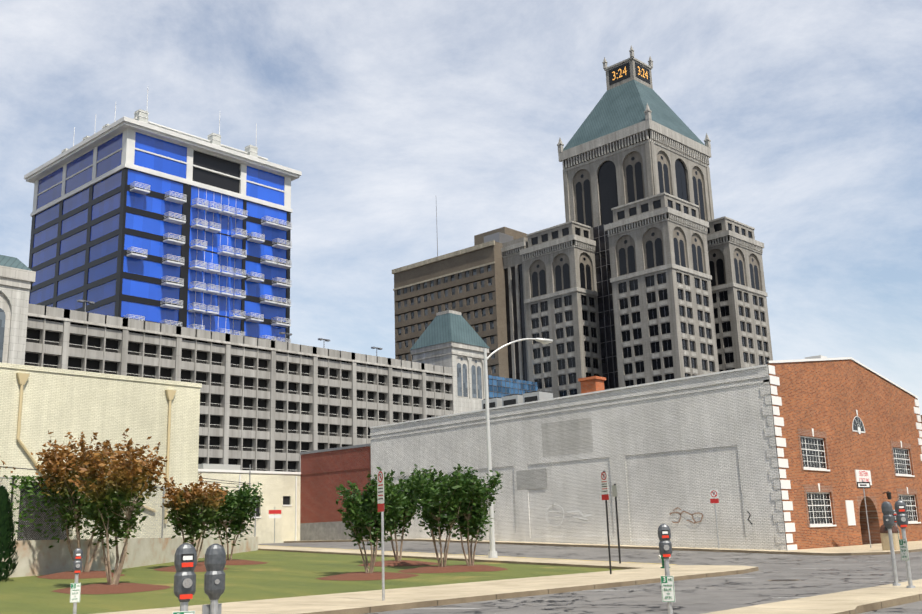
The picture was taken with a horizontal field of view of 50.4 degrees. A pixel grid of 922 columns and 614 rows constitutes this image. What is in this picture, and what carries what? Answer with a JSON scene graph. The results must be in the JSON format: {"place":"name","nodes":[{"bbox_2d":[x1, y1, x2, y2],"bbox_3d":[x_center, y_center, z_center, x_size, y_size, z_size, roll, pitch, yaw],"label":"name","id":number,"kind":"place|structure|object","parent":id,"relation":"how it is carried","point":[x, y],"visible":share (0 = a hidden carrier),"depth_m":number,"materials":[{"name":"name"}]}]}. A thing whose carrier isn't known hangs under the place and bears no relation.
{"place":"outdoors","nodes":[
{"label":"outdoors","id":0,"kind":"place"},
{"bbox_2d":[0,464,250,492],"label":"overhead wires","id":1,"kind":"object","parent":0,"point":[249,483],"visible":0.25,"depth_m":63.03,"materials":[{"name":"black"}]},
{"bbox_2d":[0,0,921,414],"label":"sky","id":2,"kind":"structure","parent":0,"point":[389,113],"materials":[{"name":"blue"}]},
{"bbox_2d":[258,541,921,613],"bbox_3d":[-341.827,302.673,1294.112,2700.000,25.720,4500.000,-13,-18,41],"label":"road","id":3,"kind":"structure","parent":0,"point":[829,574],"depth_m":23.96,"materials":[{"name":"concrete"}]},
{"bbox_2d":[0,456,15,476],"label":"ivy","id":4,"kind":"object","parent":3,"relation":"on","point":[3,462],"visible":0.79,"depth_m":30.00,"materials":[{"name":"plant"}]},
{"bbox_2d":[0,255,35,364],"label":"stair tower","id":5,"kind":"structure","parent":3,"relation":"on","point":[17,278],"depth_m":116.31,"materials":[{"name":"white concrete"}]},
{"bbox_2d":[0,362,201,540],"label":"cream brick building","id":6,"kind":"structure","parent":3,"relation":"on","point":[37,403],"depth_m":46.49,"materials":[{"name":"beige"}]},
{"bbox_2d":[0,477,257,577],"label":"retaining wall","id":7,"kind":"structure","parent":3,"relation":"on","point":[37,557],"depth_m":32.00,"materials":[{"name":"beige concrete"}]},
{"bbox_2d":[0,479,254,539],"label":"chain link fence","id":8,"kind":"object","parent":7,"relation":"on","point":[72,532],"depth_m":30.89,"materials":[{"name":"grey"}]},
{"bbox_2d":[4,475,200,547],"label":"fence vines","id":9,"kind":"object","parent":8,"relation":"attached to","point":[27,482],"visible":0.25,"depth_m":29.87,"materials":[{"name":"plant"}]},
{"bbox_2d":[24,90,301,342],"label":"blue glass tower","id":10,"kind":"structure","parent":3,"relation":"on","point":[139,216],"depth_m":183.01,"materials":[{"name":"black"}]},
{"bbox_2d":[24,299,453,471],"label":"parking garage","id":11,"kind":"structure","parent":3,"relation":"on","point":[268,405],"depth_m":144.87,"materials":[{"name":"grey concrete"}]},
{"bbox_2d":[198,464,300,543],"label":"white building","id":12,"kind":"structure","parent":3,"relation":"on","point":[279,490],"depth_m":67.95,"materials":[{"name":"paint"}]},
{"bbox_2d":[269,507,280,542],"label":"sign","id":13,"kind":"object","parent":3,"relation":"on","point":[274,512],"visible":1,"depth_m":65.67,"materials":[{"name":"red metal"}]},
{"bbox_2d":[300,443,370,540],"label":"brick wall","id":14,"kind":"structure","parent":3,"relation":"on","point":[325,473],"depth_m":68.06,"materials":[{"name":"brick"}]},
{"bbox_2d":[410,310,488,415],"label":"stair tower","id":15,"kind":"structure","parent":3,"relation":"on","point":[453,340],"depth_m":181.86,"materials":[{"name":"white concrete"}]},
{"bbox_2d":[392,206,527,377],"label":"office building","id":16,"kind":"structure","parent":3,"relation":"on","point":[465,282],"depth_m":265.63,"materials":[{"name":"concrete"}]},
{"bbox_2d":[0,539,921,613],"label":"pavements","id":17,"kind":"structure","parent":3,"relation":"on","point":[284,580],"depth_m":25.49,"materials":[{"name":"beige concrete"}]},
{"bbox_2d":[0,485,18,581],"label":"arborvitae shrub","id":18,"kind":"object","parent":17,"relation":"on","point":[7,529],"visible":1,"depth_m":27.40,"materials":[{"name":"green plant"}]},
{"bbox_2d":[72,548,82,613],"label":"parking meter","id":19,"kind":"object","parent":17,"relation":"on","point":[77,561],"visible":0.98,"depth_m":16.39,"materials":[{"name":"black paint"}]},
{"bbox_2d":[70,583,80,602],"bbox_3d":[-6.419,4.758,16.321,0.040,0.310,0.160,-50,-49,72],"label":"parking sign","id":20,"kind":"object","parent":19,"relation":"attached to","point":[76,595],"visible":0.98,"depth_m":16.30,"materials":[{"name":"white metal"}]},
{"bbox_2d":[37,571,123,578],"bbox_3d":[-11.487,8.051,29.508,2.575,0.196,2.508,-13,-18,41],"label":"mulch bed","id":21,"kind":"object","parent":17,"relation":"on","point":[82,575],"visible":0.77,"depth_m":28.82,"materials":[{"name":"brown soil"}]},
{"bbox_2d":[28,428,151,571],"bbox_3d":[-11.309,5.980,30.122,3.681,4.434,3.936,-13,-18,41],"label":"crepe myrtle","id":22,"kind":"object","parent":17,"relation":"on","point":[59,474],"visible":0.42,"depth_m":29.46,"materials":[{"name":"brown plant"}]},
{"bbox_2d":[52,583,170,593],"bbox_3d":[-8.765,7.116,24.880,2.599,0.200,2.947,-13,-18,41],"label":"mulch bed","id":23,"kind":"object","parent":17,"relation":"on","point":[101,588],"visible":0.83,"depth_m":24.23,"materials":[{"name":"brown soil"}]},
{"bbox_2d":[68,438,167,584],"bbox_3d":[-8.899,5.316,25.173,2.567,3.768,2.696,-13,-18,41],"label":"crepe myrtle","id":24,"kind":"object","parent":17,"relation":"on","point":[126,484],"visible":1,"depth_m":24.93,"materials":[{"name":"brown plant"}]},
{"bbox_2d":[174,543,196,610],"bbox_3d":[-2.034,2.365,7.207,0.160,1.223,0.163,-13,-18,41],"label":"parking meter","id":25,"kind":"object","parent":17,"relation":"on","point":[185,560],"visible":1,"depth_m":7.25,"materials":[{"name":"black paint"}]},
{"bbox_2d":[172,611,194,613],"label":"parking sign","id":26,"kind":"object","parent":25,"relation":"attached to","point":[185,612],"visible":1,"depth_m":7.21,"materials":[{"name":"white metal"}]},
{"bbox_2d":[154,473,227,564],"bbox_3d":[-9.002,7.201,32.909,2.230,3.145,2.985,-4,-13,8],"label":"crepe myrtle","id":27,"kind":"object","parent":17,"relation":"on","point":[180,503],"visible":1,"depth_m":32.49,"materials":[{"name":"green plant"}]},
{"bbox_2d":[154,565,228,571],"bbox_3d":[-8.865,8.665,32.534,2.428,0.197,2.480,-13,-18,41],"label":"mulch bed","id":28,"kind":"object","parent":17,"relation":"on","point":[200,568],"visible":0.4,"depth_m":31.86,"materials":[{"name":"brown soil"}]},
{"bbox_2d":[204,544,225,613],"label":"parking meter","id":29,"kind":"object","parent":17,"relation":"on","point":[214,574],"visible":1,"depth_m":7.61,"materials":[{"name":"silver metal"}]},
{"bbox_2d":[202,603,221,613],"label":"parking sign","id":30,"kind":"object","parent":29,"relation":"attached to","point":[206,609],"visible":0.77,"depth_m":7.60,"materials":[{"name":"grey metal"}]},
{"bbox_2d":[199,482,263,559],"bbox_3d":[-8.504,7.968,36.208,2.792,2.944,2.463,-13,-18,41],"label":"crepe myrtle","id":31,"kind":"object","parent":17,"relation":"on","point":[240,506],"visible":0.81,"depth_m":35.90,"materials":[{"name":"green plant"}]},
{"bbox_2d":[197,559,268,564],"bbox_3d":[-8.401,9.358,35.949,2.426,0.199,2.606,-13,-18,41],"label":"mulch bed","id":32,"kind":"object","parent":17,"relation":"on","point":[238,562],"visible":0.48,"depth_m":35.41,"materials":[{"name":"brown soil"}]},
{"bbox_2d":[316,572,418,580],"bbox_3d":[-2.686,8.011,29.261,2.316,0.196,3.590,-13,-18,41],"label":"mulch bed","id":33,"kind":"object","parent":17,"relation":"on","point":[354,576],"visible":0.88,"depth_m":28.57,"materials":[{"name":"brown soil"}]},
{"bbox_2d":[336,471,409,572],"bbox_3d":[-2.679,6.540,29.615,2.709,3.140,2.388,-13,-18,41],"label":"crepe myrtle","id":34,"kind":"object","parent":17,"relation":"on","point":[362,511],"visible":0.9,"depth_m":29.31,"materials":[{"name":"green plant"}]},
{"bbox_2d":[377,470,384,600],"bbox_3d":[-1.612,4.721,20.109,0.063,2.700,0.300,6,-15,-30],"label":"no parking sign","id":35,"kind":"object","parent":17,"relation":"on","point":[380,491],"visible":0.96,"depth_m":20.18,"materials":[{"name":"white metal"}]},
{"bbox_2d":[357,560,437,566],"bbox_3d":[-2.180,9.304,35.630,2.292,0.193,3.306,-13,-18,41],"label":"mulch bed","id":36,"kind":"object","parent":17,"relation":"on","point":[401,563],"visible":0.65,"depth_m":34.94,"materials":[{"name":"brown soil"}]},
{"bbox_2d":[372,464,427,560],"bbox_3d":[-2.317,7.588,35.923,2.269,3.602,2.179,-13,-18,41],"label":"crepe myrtle","id":37,"kind":"object","parent":17,"relation":"on","point":[410,506],"visible":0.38,"depth_m":35.63,"materials":[{"name":"green plant"}]},
{"bbox_2d":[398,566,469,572],"bbox_3d":[-0.702,8.633,32.302,2.348,0.192,3.400,-13,-18,41],"label":"mulch bed","id":38,"kind":"object","parent":17,"relation":"on","point":[437,569],"visible":0.79,"depth_m":31.57,"materials":[{"name":"brown soil"}]},
{"bbox_2d":[409,463,480,566],"bbox_3d":[-0.525,6.990,32.763,2.851,3.523,2.646,-13,-18,41],"label":"crepe myrtle","id":39,"kind":"object","parent":17,"relation":"on","point":[440,503],"visible":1,"depth_m":32.39,"materials":[{"name":"green plant"}]},
{"bbox_2d":[430,468,504,565],"bbox_3d":[0.239,7.204,33.497,2.655,3.416,2.452,-13,-18,41],"label":"crepe myrtle","id":40,"kind":"object","parent":17,"relation":"on","point":[472,522],"visible":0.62,"depth_m":32.99,"materials":[{"name":"green plant"}]},
{"bbox_2d":[452,565,507,571],"bbox_3d":[0.405,8.781,33.012,2.542,0.198,2.731,-13,-18,41],"label":"mulch bed","id":41,"kind":"object","parent":17,"relation":"on","point":[478,568],"visible":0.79,"depth_m":32.30,"materials":[{"name":"brown soil"}]},
{"bbox_2d":[484,338,552,557],"bbox_3d":[2.529,5.643,40.561,3.694,9.058,0.414,6,-15,-31],"label":"street light","id":42,"kind":"object","parent":17,"relation":"on","point":[492,552],"visible":0.96,"depth_m":39.73,"materials":[{"name":"grey metal"}]},
{"bbox_2d":[600,471,611,573],"bbox_3d":[4.360,6.445,29.161,0.063,3.100,0.300,8,-16,-35],"label":"no parking sign","id":43,"kind":"object","parent":17,"relation":"on","point":[604,487],"visible":0.94,"depth_m":29.30,"materials":[{"name":"white metal"}]},
{"bbox_2d":[612,484,620,563],"bbox_3d":[5.636,7.842,35.291,0.074,2.900,0.300,5,-15,-27],"label":"sign post","id":44,"kind":"object","parent":17,"relation":"on","point":[614,490],"visible":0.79,"depth_m":35.35,"materials":[{"name":"black metal"}]},
{"bbox_2d":[658,555,670,567],"bbox_3d":[6.684,8.150,32.043,0.380,0.750,0.415,-13,-18,41],"label":"parking sign","id":45,"kind":"object","parent":17,"relation":"on","point":[659,556],"visible":0.33,"depth_m":31.97,"materials":[{"name":"green metal"}]},
{"bbox_2d":[658,524,672,613],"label":"parking meter","id":46,"kind":"object","parent":17,"relation":"on","point":[665,543],"visible":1,"depth_m":12.16,"materials":[{"name":"black paint"}]},
{"bbox_2d":[660,576,674,601],"bbox_3d":[2.553,3.473,12.077,0.160,0.310,0.040,-8,-14,23],"label":"parking sign","id":47,"kind":"object","parent":46,"relation":"attached to","point":[671,591],"visible":1,"depth_m":12.06,"materials":[{"name":"white metal"}]},
{"bbox_2d":[709,489,719,548],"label":"no parking sign","id":48,"kind":"object","parent":17,"relation":"on","point":[714,500],"visible":0.98,"depth_m":47.62,"materials":[{"name":"white metal"}]},
{"bbox_2d":[857,480,870,547],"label":"one way sign","id":49,"kind":"object","parent":17,"relation":"on","point":[862,484],"visible":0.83,"depth_m":48.71,"materials":[{"name":"white metal"}]},
{"bbox_2d":[880,524,899,549],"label":"litter bin","id":50,"kind":"object","parent":17,"relation":"on","point":[885,537],"visible":0.75,"depth_m":44.40,"materials":[{"name":"brown"}]},
{"bbox_2d":[881,501,900,585],"bbox_3d":[8.566,4.699,19.510,0.205,1.629,0.169,-13,-18,41],"label":"parking meter","id":51,"kind":"object","parent":17,"relation":"on","point":[887,512],"visible":1,"depth_m":19.53,"materials":[{"name":"silver metal"}]},
{"bbox_2d":[892,510,896,525],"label":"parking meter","id":52,"kind":"object","parent":17,"relation":"on","point":[894,514],"visible":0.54,"depth_m":44.63,"materials":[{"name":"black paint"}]},
{"bbox_2d":[894,500,914,587],"bbox_3d":[8.459,4.506,18.674,0.203,1.629,0.209,-13,-18,41],"label":"parking meter","id":53,"kind":"object","parent":17,"relation":"on","point":[901,515],"visible":0.98,"depth_m":18.71,"materials":[{"name":"black paint"}]},
{"bbox_2d":[899,539,909,560],"bbox_3d":[8.446,4.620,18.648,0.203,0.394,0.050,-37,-37,68],"label":"parking sign","id":54,"kind":"object","parent":53,"relation":"attached to","point":[905,553],"visible":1,"depth_m":18.62,"materials":[{"name":"white metal"}]},
{"bbox_2d":[488,375,537,397],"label":"glass link building","id":55,"kind":"structure","parent":3,"relation":"on","point":[500,387],"depth_m":236.13,"materials":[{"name":"blue glass"}]},
{"bbox_2d":[494,45,772,399],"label":"skyscraper","id":56,"kind":"structure","parent":3,"relation":"on","point":[641,265],"depth_m":243.37,"materials":[{"name":"stone"}]},
{"bbox_2d":[612,66,626,79],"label":"tower clock","id":57,"kind":"object","parent":56,"relation":"attached to","point":[620,73],"visible":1,"depth_m":262.56,"materials":[{"name":"orange"}]},
{"bbox_2d":[370,355,921,549],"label":"warehouse building","id":58,"kind":"structure","parent":3,"relation":"on","point":[784,453],"depth_m":52.34,"materials":[{"name":"brick"}]},
{"bbox_2d":[516,468,751,525],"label":"wall graffiti ghosts","id":59,"kind":"object","parent":58,"relation":"attached to","point":[532,479],"depth_m":55.91,"materials":[{"name":"white paint"}]},
{"bbox_2d":[882,491,890,499],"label":"wall lantern","id":60,"kind":"object","parent":58,"relation":"attached to","point":[888,493],"visible":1,"depth_m":55.28,"materials":[{"name":"black paint"}]},
{"bbox_2d":[768,579,796,580],"bbox_3d":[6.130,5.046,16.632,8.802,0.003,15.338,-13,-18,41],"label":"manhole cover","id":61,"kind":"object","parent":3,"relation":"on","point":[784,580],"visible":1,"depth_m":24.47,"materials":[{"name":"metal"}]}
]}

